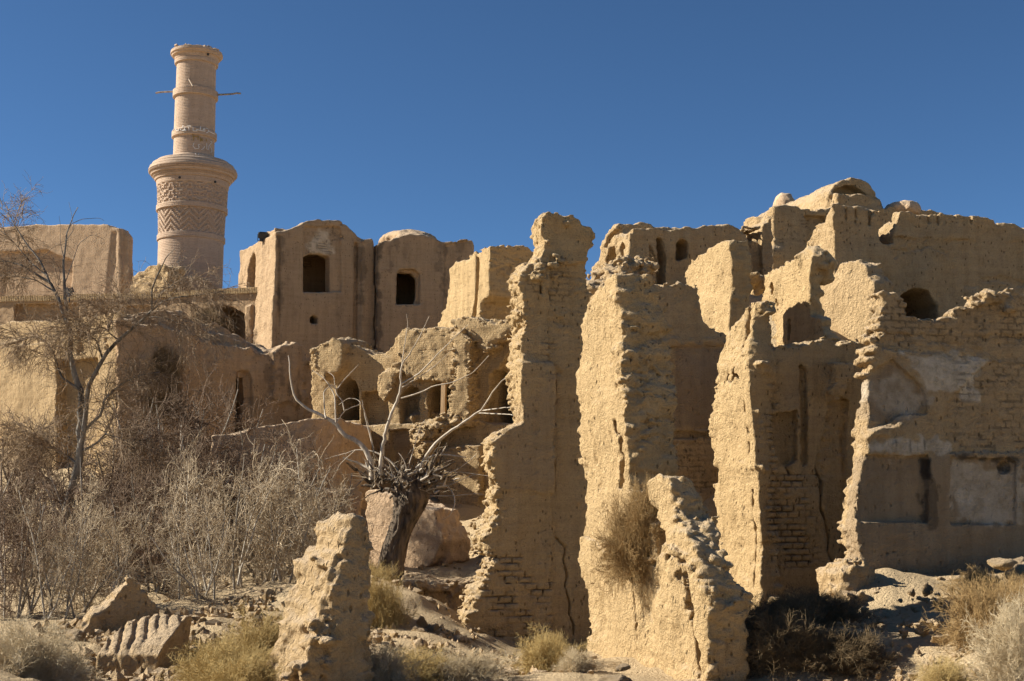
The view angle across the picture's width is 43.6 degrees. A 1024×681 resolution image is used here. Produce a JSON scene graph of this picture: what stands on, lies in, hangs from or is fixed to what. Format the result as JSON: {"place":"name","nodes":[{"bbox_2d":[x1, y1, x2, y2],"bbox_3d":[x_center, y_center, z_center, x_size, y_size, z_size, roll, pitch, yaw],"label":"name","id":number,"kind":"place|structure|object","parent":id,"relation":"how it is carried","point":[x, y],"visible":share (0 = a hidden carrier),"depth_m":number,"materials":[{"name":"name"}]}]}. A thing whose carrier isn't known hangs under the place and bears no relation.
{"place":"outdoors","nodes":[
{"label":"outdoors","id":0,"kind":"place"},
{"bbox_2d":[0,294,1023,680],"bbox_3d":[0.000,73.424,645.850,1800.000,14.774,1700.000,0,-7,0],"label":"ground","id":1,"kind":"structure","parent":0,"point":[894,586],"depth_m":21.56,"materials":[{"name":"soil"}]},
{"bbox_2d":[0,471,81,619],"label":"thorny shrub","id":2,"kind":"object","parent":1,"relation":"on","point":[23,579],"visible":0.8,"depth_m":24.52,"materials":[{"name":"plant"}]},
{"bbox_2d":[0,607,96,680],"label":"dry bush","id":3,"kind":"object","parent":1,"relation":"on","point":[27,658],"visible":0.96,"depth_m":14.77,"materials":[{"name":"plant"}]},
{"bbox_2d":[0,401,103,568],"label":"thorny shrub","id":4,"kind":"object","parent":1,"relation":"on","point":[9,472],"visible":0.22,"depth_m":35.19,"materials":[{"name":"plant"}]},
{"bbox_2d":[0,224,133,296],"bbox_3d":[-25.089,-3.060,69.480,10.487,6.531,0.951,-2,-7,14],"label":"mud house","id":5,"kind":"structure","parent":1,"relation":"on","point":[93,250],"depth_m":68.78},
{"bbox_2d":[64,623,72,632],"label":"fallen block","id":6,"kind":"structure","parent":1,"relation":"on","point":[69,627],"depth_m":22.30,"materials":[{"name":"stone"}]},
{"bbox_2d":[39,634,104,680],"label":"dry bush","id":7,"kind":"object","parent":1,"relation":"on","point":[91,676],"visible":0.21,"depth_m":15.45,"materials":[{"name":"plant"}]},
{"bbox_2d":[65,628,84,641],"bbox_3d":[-7.106,4.847,20.882,0.351,0.285,0.380,-12,1,43],"label":"fallen block","id":8,"kind":"object","parent":1,"relation":"on","point":[81,633],"depth_m":20.83,"materials":[{"name":"stone"}]},
{"bbox_2d":[8,471,150,619],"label":"thorny shrub","id":9,"kind":"object","parent":1,"relation":"on","point":[52,607],"visible":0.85,"depth_m":24.17,"materials":[{"name":"plant"}]},
{"bbox_2d":[0,426,159,590],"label":"thorny shrub","id":10,"kind":"object","parent":1,"relation":"on","point":[31,488],"visible":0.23,"depth_m":34.01,"materials":[{"name":"plant"}]},
{"bbox_2d":[0,445,170,597],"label":"thorny shrub","id":11,"kind":"object","parent":1,"relation":"on","point":[81,480],"visible":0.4,"depth_m":29.96,"materials":[{"name":"plant"}]},
{"bbox_2d":[0,398,176,558],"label":"thorny shrub","id":12,"kind":"object","parent":1,"relation":"on","point":[98,421],"visible":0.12,"depth_m":36.86,"materials":[{"name":"plant"}]},
{"bbox_2d":[81,665,95,675],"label":"fallen block","id":13,"kind":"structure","parent":1,"relation":"on","point":[92,668],"depth_m":17.92,"materials":[{"name":"stone"}]},
{"bbox_2d":[37,478,156,612],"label":"thorny shrub","id":14,"kind":"object","parent":1,"relation":"on","point":[94,593],"visible":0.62,"depth_m":25.78,"materials":[{"name":"plant"}]},
{"bbox_2d":[3,401,204,569],"bbox_3d":[-11.525,4.291,36.203,7.169,5.161,4.733,-6,-9,40],"label":"thorny shrub","id":15,"kind":"object","parent":1,"relation":"on","point":[182,442],"visible":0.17,"depth_m":35.01,"materials":[{"name":"plant"}]},
{"bbox_2d":[79,575,159,635],"bbox_3d":[-6.851,4.987,22.290,1.462,1.770,0.808,3,-7,-24],"label":"fallen slab","id":16,"kind":"object","parent":1,"relation":"on","point":[125,602],"depth_m":22.14,"materials":[{"name":"stone"}]},
{"bbox_2d":[0,171,256,586],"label":"bare tree","id":17,"kind":"object","parent":1,"relation":"on","point":[69,328],"visible":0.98,"depth_m":32.80,"materials":[{"name":"brown plant"}]},
{"bbox_2d":[0,287,257,342],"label":"parapet wall","id":18,"kind":"structure","parent":1,"relation":"on","point":[242,294],"depth_m":64.94,"materials":[{"name":"concrete"}]},
{"bbox_2d":[66,287,73,301],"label":"floodlight","id":19,"kind":"object","parent":18,"relation":"attached to","point":[67,289],"visible":0.56,"depth_m":64.11,"materials":[{"name":"black metal"}]},
{"bbox_2d":[44,448,227,595],"bbox_3d":[-8.651,4.358,29.275,4.441,3.795,3.887,1,-7,-11],"label":"thorny shrub","id":20,"kind":"object","parent":1,"relation":"on","point":[123,493],"visible":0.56,"depth_m":28.99,"materials":[{"name":"plant"}]},
{"bbox_2d":[96,614,191,677],"bbox_3d":[-5.585,4.776,19.510,1.046,1.118,1.254,-1,-7,8],"label":"fallen block","id":21,"kind":"object","parent":1,"relation":"on","point":[134,645],"depth_m":19.20,"materials":[{"name":"stone"}]},
{"bbox_2d":[0,310,313,475],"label":"mud house","id":22,"kind":"structure","parent":1,"relation":"on","point":[258,369],"depth_m":48.27,"materials":[{"name":"concrete"}]},
{"bbox_2d":[130,264,185,292],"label":"broken wall","id":23,"kind":"structure","parent":1,"relation":"on","point":[151,271],"depth_m":66.88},
{"bbox_2d":[155,671,164,680],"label":"fallen block","id":24,"kind":"object","parent":1,"relation":"on","point":[159,675],"depth_m":17.17,"materials":[{"name":"stone"}]},
{"bbox_2d":[132,339,191,444],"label":"bramble","id":25,"kind":"object","parent":1,"relation":"on","point":[173,368],"visible":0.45,"depth_m":46.27,"materials":[{"name":"plant"}]},
{"bbox_2d":[85,358,248,535],"bbox_3d":[-10.283,3.431,39.590,5.344,6.228,6.107,4,-8,-29],"label":"thorny shrub","id":26,"kind":"object","parent":1,"relation":"on","point":[182,406],"visible":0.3,"depth_m":39.75,"materials":[{"name":"plant"}]},
{"bbox_2d":[166,665,179,674],"bbox_3d":[-4.890,4.850,18.548,0.245,0.297,0.247,4,-8,-28],"label":"fallen block","id":27,"kind":"object","parent":1,"relation":"on","point":[173,670],"depth_m":18.49,"materials":[{"name":"stone"}]},
{"bbox_2d":[138,481,237,603],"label":"thorny shrub","id":28,"kind":"object","parent":1,"relation":"on","point":[179,595],"visible":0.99,"depth_m":24.95,"materials":[{"name":"plant"}]},
{"bbox_2d":[148,44,240,290],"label":"minaret","id":29,"kind":"object","parent":1,"relation":"on","point":[193,177],"visible":0.89,"depth_m":70.22,"materials":[{"name":"brick"}]},
{"bbox_2d":[109,372,281,531],"bbox_3d":[-9.413,3.857,38.651,5.038,5.882,4.856,0,-7,4],"label":"thorny shrub","id":30,"kind":"object","parent":1,"relation":"on","point":[234,421],"visible":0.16,"depth_m":38.60,"materials":[{"name":"plant"}]},
{"bbox_2d":[189,646,202,655],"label":"fallen block","id":31,"kind":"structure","parent":1,"relation":"on","point":[192,651],"depth_m":19.99,"materials":[{"name":"stone"}]},
{"bbox_2d":[196,618,206,622],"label":"fallen block","id":32,"kind":"object","parent":1,"relation":"on","point":[201,620],"depth_m":21.53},
{"bbox_2d":[197,627,209,633],"bbox_3d":[-5.060,4.773,20.976,0.159,0.165,0.194,-12,-27,44],"label":"fallen block","id":33,"kind":"object","parent":1,"relation":"on","point":[201,629],"depth_m":20.94,"materials":[{"name":"stone"}]},
{"bbox_2d":[191,301,234,333],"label":"bramble","id":34,"kind":"object","parent":1,"relation":"on","point":[213,320],"visible":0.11,"depth_m":62.99,"materials":[{"name":"plant"}]},
{"bbox_2d":[159,629,273,680],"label":"dry bush","id":35,"kind":"object","parent":1,"relation":"on","point":[209,649],"visible":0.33,"depth_m":16.12,"materials":[{"name":"plant"}]},
{"bbox_2d":[83,411,351,565],"bbox_3d":[-7.916,4.396,35.728,6.902,4.987,7.018,1,-7,-8],"label":"thorny shrub","id":36,"kind":"object","parent":1,"relation":"on","point":[172,465],"visible":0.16,"depth_m":35.06,"materials":[{"name":"plant"}]},
{"bbox_2d":[175,643,282,680],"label":"dry bush","id":37,"kind":"object","parent":1,"relation":"on","point":[243,669],"visible":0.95,"depth_m":15.14,"materials":[{"name":"plant"}]},
{"bbox_2d":[146,447,312,592],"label":"thorny shrub","id":38,"kind":"object","parent":1,"relation":"on","point":[242,564],"visible":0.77,"depth_m":27.36,"materials":[{"name":"plant"}]},
{"bbox_2d":[143,420,336,569],"bbox_3d":[-8.258,4.399,35.536,4.433,4.542,6.490,-6,-9,39],"label":"thorny shrub","id":39,"kind":"object","parent":1,"relation":"on","point":[234,499],"visible":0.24,"depth_m":35.64,"materials":[{"name":"plant"}]},
{"bbox_2d":[199,600,284,659],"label":"dry bush","id":40,"kind":"object","parent":1,"relation":"on","point":[253,635],"visible":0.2,"depth_m":17.07,"materials":[{"name":"plant"}]},
{"bbox_2d":[136,420,373,586],"bbox_3d":[-5.432,3.901,28.442,4.793,4.485,4.713,4,-8,-32],"label":"thorny shrub","id":41,"kind":"object","parent":1,"relation":"on","point":[278,545],"visible":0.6,"depth_m":28.98,"materials":[{"name":"plant"}]},
{"bbox_2d":[160,429,352,562],"bbox_3d":[-6.923,4.362,35.135,5.330,3.854,4.664,4,-8,-27],"label":"thorny shrub","id":42,"kind":"object","parent":1,"relation":"on","point":[251,465],"visible":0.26,"depth_m":34.94,"materials":[{"name":"plant"}]},
{"bbox_2d":[262,593,268,601],"bbox_3d":[-4.601,4.838,24.004,0.128,0.225,0.132,-6,-9,43],"label":"stone","id":43,"kind":"object","parent":1,"relation":"on","point":[265,596],"visible":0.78,"depth_m":23.96,"materials":[{"name":"stone"}]},
{"bbox_2d":[211,418,371,536],"bbox_3d":[-6.739,4.814,41.760,4.424,4.294,8.083,0,-7,0],"label":"mud enclosure","id":44,"kind":"object","parent":1,"relation":"on","point":[339,444],"visible":0.27,"depth_m":38.43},
{"bbox_2d":[221,454,374,578],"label":"thorny shrub","id":45,"kind":"object","parent":1,"relation":"on","point":[324,512],"visible":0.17,"depth_m":31.45,"materials":[{"name":"plant"}]},
{"bbox_2d":[236,219,375,357],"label":"mud house","id":46,"kind":"structure","parent":1,"relation":"on","point":[312,281],"depth_m":62.12,"materials":[{"name":"concrete"}]},
{"bbox_2d":[257,232,268,247],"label":"floodlight","id":47,"kind":"object","parent":46,"relation":"attached to","point":[262,236],"visible":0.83,"depth_m":62.43,"materials":[{"name":"black metal"}]},
{"bbox_2d":[247,440,377,583],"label":"thorny shrub","id":48,"kind":"object","parent":1,"relation":"on","point":[309,517],"visible":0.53,"depth_m":27.97,"materials":[{"name":"plant"}]},
{"bbox_2d":[268,511,374,680],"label":"mudbrick wall","id":49,"kind":"structure","parent":1,"relation":"on","point":[325,623],"depth_m":14.90,"materials":[{"name":"brick"}]},
{"bbox_2d":[303,488,363,540],"bbox_3d":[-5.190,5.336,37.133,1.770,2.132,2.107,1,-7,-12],"label":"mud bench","id":50,"kind":"object","parent":1,"relation":"on","point":[356,508],"visible":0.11,"depth_m":36.34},
{"bbox_2d":[368,558,402,584],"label":"dry bush","id":51,"kind":"object","parent":1,"relation":"on","point":[388,573],"visible":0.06,"depth_m":25.75,"materials":[{"name":"plant"}]},
{"bbox_2d":[367,561,421,629],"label":"dry bush","id":52,"kind":"object","parent":1,"relation":"on","point":[384,605],"visible":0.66,"depth_m":22.01,"materials":[{"name":"plant"}]},
{"bbox_2d":[288,314,513,584],"bbox_3d":[-2.540,2.649,29.469,5.446,6.539,2.512,0,-7,0],"label":"dead tree","id":53,"kind":"object","parent":1,"relation":"on","point":[410,494],"visible":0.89,"depth_m":29.23,"materials":[{"name":"grey plant"}]},
{"bbox_2d":[370,636,446,680],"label":"dry bush","id":54,"kind":"object","parent":1,"relation":"on","point":[385,668],"visible":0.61,"depth_m":15.47,"materials":[{"name":"plant"}]},
{"bbox_2d":[309,316,513,507],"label":"ruined arcade","id":55,"kind":"object","parent":1,"relation":"on","point":[371,381],"visible":0.5,"depth_m":42.82},
{"bbox_2d":[365,489,470,567],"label":"plaster wall","id":56,"kind":"structure","parent":1,"relation":"on","point":[435,539],"depth_m":32.35,"materials":[{"name":"paint"}]},
{"bbox_2d":[412,587,423,594],"bbox_3d":[-1.824,4.792,24.425,0.300,0.158,0.247,-6,6,4],"label":"fallen block","id":57,"kind":"object","parent":1,"relation":"on","point":[418,591],"depth_m":24.37,"materials":[{"name":"stone"}]},
{"bbox_2d":[411,626,425,631],"bbox_3d":[-1.587,4.916,21.579,0.277,0.214,0.266,-6,-13,-3],"label":"fallen block","id":58,"kind":"object","parent":1,"relation":"on","point":[417,628],"depth_m":21.52,"materials":[{"name":"stone"}]},
{"bbox_2d":[416,616,427,627],"bbox_3d":[-1.556,4.944,22.368,0.226,0.271,0.123,4,-8,-27],"label":"fallen block","id":59,"kind":"object","parent":1,"relation":"on","point":[421,621],"depth_m":22.32,"materials":[{"name":"stone"}]},
{"bbox_2d":[373,229,473,352],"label":"mud house","id":60,"kind":"structure","parent":1,"relation":"on","point":[412,267],"depth_m":62.94,"materials":[{"name":"concrete"}]},
{"bbox_2d":[394,643,458,680],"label":"dry bush","id":61,"kind":"object","parent":1,"relation":"on","point":[424,671],"visible":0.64,"depth_m":16.04,"materials":[{"name":"plant"}]},
{"bbox_2d":[426,596,435,603],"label":"fallen block","id":62,"kind":"object","parent":1,"relation":"on","point":[431,600],"depth_m":23.73,"materials":[{"name":"stone"}]},
{"bbox_2d":[427,623,438,631],"bbox_3d":[-1.346,5.029,22.147,0.195,0.259,0.186,4,-8,-28],"label":"fallen block","id":63,"kind":"object","parent":1,"relation":"on","point":[433,627],"depth_m":22.11,"materials":[{"name":"stone"}]},
{"bbox_2d":[401,571,474,611],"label":"earth bank","id":64,"kind":"structure","parent":1,"relation":"on","point":[448,591],"depth_m":27.90,"materials":[{"name":"soil"}]},
{"bbox_2d":[434,629,445,634],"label":"fallen block","id":65,"kind":"object","parent":1,"relation":"on","point":[438,631],"depth_m":21.91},
{"bbox_2d":[426,644,523,680],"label":"dry bush","id":66,"kind":"object","parent":1,"relation":"on","point":[475,668],"visible":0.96,"depth_m":16.05,"materials":[{"name":"plant"}]},
{"bbox_2d":[438,245,533,327],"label":"mudbrick wall","id":67,"kind":"structure","parent":1,"relation":"on","point":[479,286],"depth_m":53.53,"materials":[{"name":"brick"}]},
{"bbox_2d":[456,211,594,646],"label":"mudbrick wall","id":68,"kind":"structure","parent":1,"relation":"on","point":[525,538],"depth_m":23.98,"materials":[{"name":"brick"}]},
{"bbox_2d":[32,515,1019,680],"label":"rubble","id":69,"kind":"object","parent":1,"relation":"on","point":[378,635],"visible":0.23,"depth_m":20.42,"materials":[{"name":"stone"}]},
{"bbox_2d":[499,620,593,674],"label":"dry bush","id":70,"kind":"object","parent":1,"relation":"on","point":[544,654],"visible":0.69,"depth_m":18.04,"materials":[{"name":"plant"}]},
{"bbox_2d":[550,643,611,672],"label":"dry bush","id":71,"kind":"object","parent":1,"relation":"on","point":[574,661],"visible":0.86,"depth_m":16.96,"materials":[{"name":"plant"}]},
{"bbox_2d":[597,674,631,680],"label":"stone","id":72,"kind":"object","parent":1,"relation":"on","point":[619,677],"visible":0.98,"depth_m":15.43,"materials":[{"name":"stone"}]},
{"bbox_2d":[614,663,630,671],"bbox_3d":[1.351,3.998,15.641,0.143,0.088,0.242,-5,-9,38],"label":"stone","id":73,"kind":"object","parent":1,"relation":"on","point":[623,667],"visible":1,"depth_m":15.59,"materials":[{"name":"stone"}]},
{"bbox_2d":[576,273,679,579],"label":"mudbrick wall","id":74,"kind":"structure","parent":1,"relation":"on","point":[626,391],"depth_m":19.39,"materials":[{"name":"brick"}]},
{"bbox_2d":[586,255,658,302],"bbox_3d":[2.914,-0.717,36.803,2.627,3.342,3.415,1,-7,-10],"label":"rubble mound","id":75,"kind":"object","parent":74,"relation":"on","point":[628,264],"visible":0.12,"depth_m":35.92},
{"bbox_2d":[608,471,668,561],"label":"dry bush","id":76,"kind":"object","parent":1,"relation":"on","point":[646,508],"visible":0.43,"depth_m":18.11,"materials":[{"name":"plant"}]},
{"bbox_2d":[578,473,753,680],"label":"mudbrick wall","id":77,"kind":"structure","parent":1,"relation":"on","point":[687,621],"depth_m":17.16,"materials":[{"name":"brick"}]},
{"bbox_2d":[587,484,661,610],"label":"dry bush","id":78,"kind":"object","parent":77,"relation":"on","point":[631,561],"visible":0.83,"depth_m":18.11,"materials":[{"name":"plant"}]},
{"bbox_2d":[592,222,752,284],"bbox_3d":[5.133,-1.937,40.635,4.717,3.357,3.149,2,-7,-18],"label":"ruined room","id":79,"kind":"object","parent":1,"relation":"on","point":[674,251],"visible":0.23,"depth_m":39.29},
{"bbox_2d":[653,280,726,501],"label":"mudbrick wall","id":80,"kind":"structure","parent":1,"relation":"on","point":[696,344],"depth_m":27.92,"materials":[{"name":"brick"}]},
{"bbox_2d":[685,240,752,334],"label":"mudbrick wall","id":81,"kind":"structure","parent":1,"relation":"on","point":[718,274],"depth_m":30.49,"materials":[{"name":"brick"}]},
{"bbox_2d":[740,216,773,275],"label":"ruined doorway","id":82,"kind":"structure","parent":1,"relation":"on","point":[759,236],"depth_m":40.70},
{"bbox_2d":[773,193,794,205],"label":"mud dome","id":83,"kind":"structure","parent":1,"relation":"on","point":[782,198],"depth_m":52.74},
{"bbox_2d":[708,300,865,607],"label":"mudbrick wall","id":84,"kind":"structure","parent":1,"relation":"on","point":[782,422],"depth_m":25.36,"materials":[{"name":"brick"}]},
{"bbox_2d":[745,590,835,646],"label":"dry bush","id":85,"kind":"object","parent":1,"relation":"on","point":[777,606],"visible":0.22,"depth_m":18.33,"materials":[{"name":"plant"}]},
{"bbox_2d":[746,583,837,628],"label":"dry bush","id":86,"kind":"object","parent":1,"relation":"on","point":[786,591],"visible":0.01,"depth_m":19.82,"materials":[{"name":"plant"}]},
{"bbox_2d":[749,243,840,345],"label":"mudbrick wall","id":87,"kind":"structure","parent":1,"relation":"on","point":[793,291],"depth_m":31.48,"materials":[{"name":"brick"}]},
{"bbox_2d":[744,600,855,680],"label":"dry bush","id":88,"kind":"object","parent":1,"relation":"on","point":[780,646],"visible":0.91,"depth_m":16.52,"materials":[{"name":"plant"}]},
{"bbox_2d":[741,177,891,268],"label":"vaulted ruin","id":89,"kind":"object","parent":1,"relation":"on","point":[795,223],"visible":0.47,"depth_m":45.76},
{"bbox_2d":[785,588,872,621],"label":"dry bush","id":90,"kind":"object","parent":1,"relation":"on","point":[837,594],"visible":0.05,"depth_m":20.13,"materials":[{"name":"plant"}]},
{"bbox_2d":[793,586,889,628],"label":"dry bush","id":91,"kind":"object","parent":1,"relation":"on","point":[842,612],"visible":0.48,"depth_m":18.71,"materials":[{"name":"plant"}]},
{"bbox_2d":[792,616,903,680],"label":"dry bush","id":92,"kind":"object","parent":1,"relation":"on","point":[863,652],"visible":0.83,"depth_m":16.37,"materials":[{"name":"plant"}]},
{"bbox_2d":[820,259,893,341],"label":"mudbrick wall","id":93,"kind":"structure","parent":1,"relation":"on","point":[846,303],"depth_m":33.99,"materials":[{"name":"brick"}]},
{"bbox_2d":[815,557,960,607],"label":"earth bank","id":94,"kind":"structure","parent":1,"relation":"on","point":[855,574],"depth_m":21.51,"materials":[{"name":"soil"}]},
{"bbox_2d":[907,588,915,596],"bbox_3d":[6.516,4.109,20.861,0.138,0.142,0.130,4,-8,-27],"label":"stone","id":95,"kind":"object","parent":1,"relation":"on","point":[911,592],"visible":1,"depth_m":20.83,"materials":[{"name":"stone"}]},
{"bbox_2d":[884,206,940,222],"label":"mudbrick wall","id":96,"kind":"structure","parent":1,"relation":"on","point":[891,210],"depth_m":46.50,"materials":[{"name":"brick"}]},
{"bbox_2d":[885,200,920,213],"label":"mud dome","id":97,"kind":"structure","parent":96,"relation":"on","point":[913,207],"depth_m":46.45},
{"bbox_2d":[807,203,1023,319],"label":"mudbrick wall","id":98,"kind":"structure","parent":1,"relation":"on","point":[935,266],"depth_m":36.30,"materials":[{"name":"brick"}]},
{"bbox_2d":[922,583,933,596],"bbox_3d":[6.742,4.049,20.759,0.179,0.228,0.161,1,-7,-5],"label":"stone","id":99,"kind":"object","parent":1,"relation":"on","point":[927,590],"visible":1,"depth_m":20.73,"materials":[{"name":"stone"}]},
{"bbox_2d":[834,288,1023,575],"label":"plastered wall","id":100,"kind":"structure","parent":1,"relation":"on","point":[935,483],"depth_m":22.87,"materials":[{"name":"paint"}]},
{"bbox_2d":[906,654,978,680],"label":"dry bush","id":101,"kind":"object","parent":1,"relation":"on","point":[942,672],"visible":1,"depth_m":14.19,"materials":[{"name":"plant"}]},
{"bbox_2d":[919,569,1023,667],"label":"dry bush","id":102,"kind":"object","parent":1,"relation":"on","point":[973,604],"visible":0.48,"depth_m":16.20,"materials":[{"name":"plant"}]},
{"bbox_2d":[948,564,1007,596],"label":"dry bush","id":103,"kind":"object","parent":1,"relation":"on","point":[971,576],"visible":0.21,"depth_m":20.48,"materials":[{"name":"plant"}]},
{"bbox_2d":[959,580,1023,680],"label":"dry bush","id":104,"kind":"object","parent":1,"relation":"on","point":[1000,656],"visible":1,"depth_m":14.18,"materials":[{"name":"plant"}]},
{"bbox_2d":[987,557,1017,570],"bbox_3d":[8.418,3.817,21.755,0.668,0.243,0.467,15,-4,27],"label":"boulder","id":105,"kind":"object","parent":1,"relation":"on","point":[1000,563],"visible":0.63,"depth_m":21.66,"materials":[{"name":"stone"}]},
{"bbox_2d":[988,571,1023,604],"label":"dry bush","id":106,"kind":"object","parent":1,"relation":"on","point":[1014,584],"visible":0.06,"depth_m":17.72,"materials":[{"name":"plant"}]},
{"bbox_2d":[1005,562,1023,585],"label":"boulder","id":107,"kind":"object","parent":1,"relation":"on","point":[1019,569],"visible":0.54,"depth_m":20.52,"materials":[{"name":"stone"}]},
{"bbox_2d":[1013,556,1023,563],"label":"boulder","id":108,"kind":"object","parent":1,"relation":"on","point":[1019,560],"visible":0.2,"depth_m":21.80,"materials":[{"name":"stone"}]},
{"bbox_2d":[0,0,1023,287],"label":"sky","id":109,"kind":"structure","parent":0,"point":[448,120],"materials":[{"name":"blue"}]}
]}

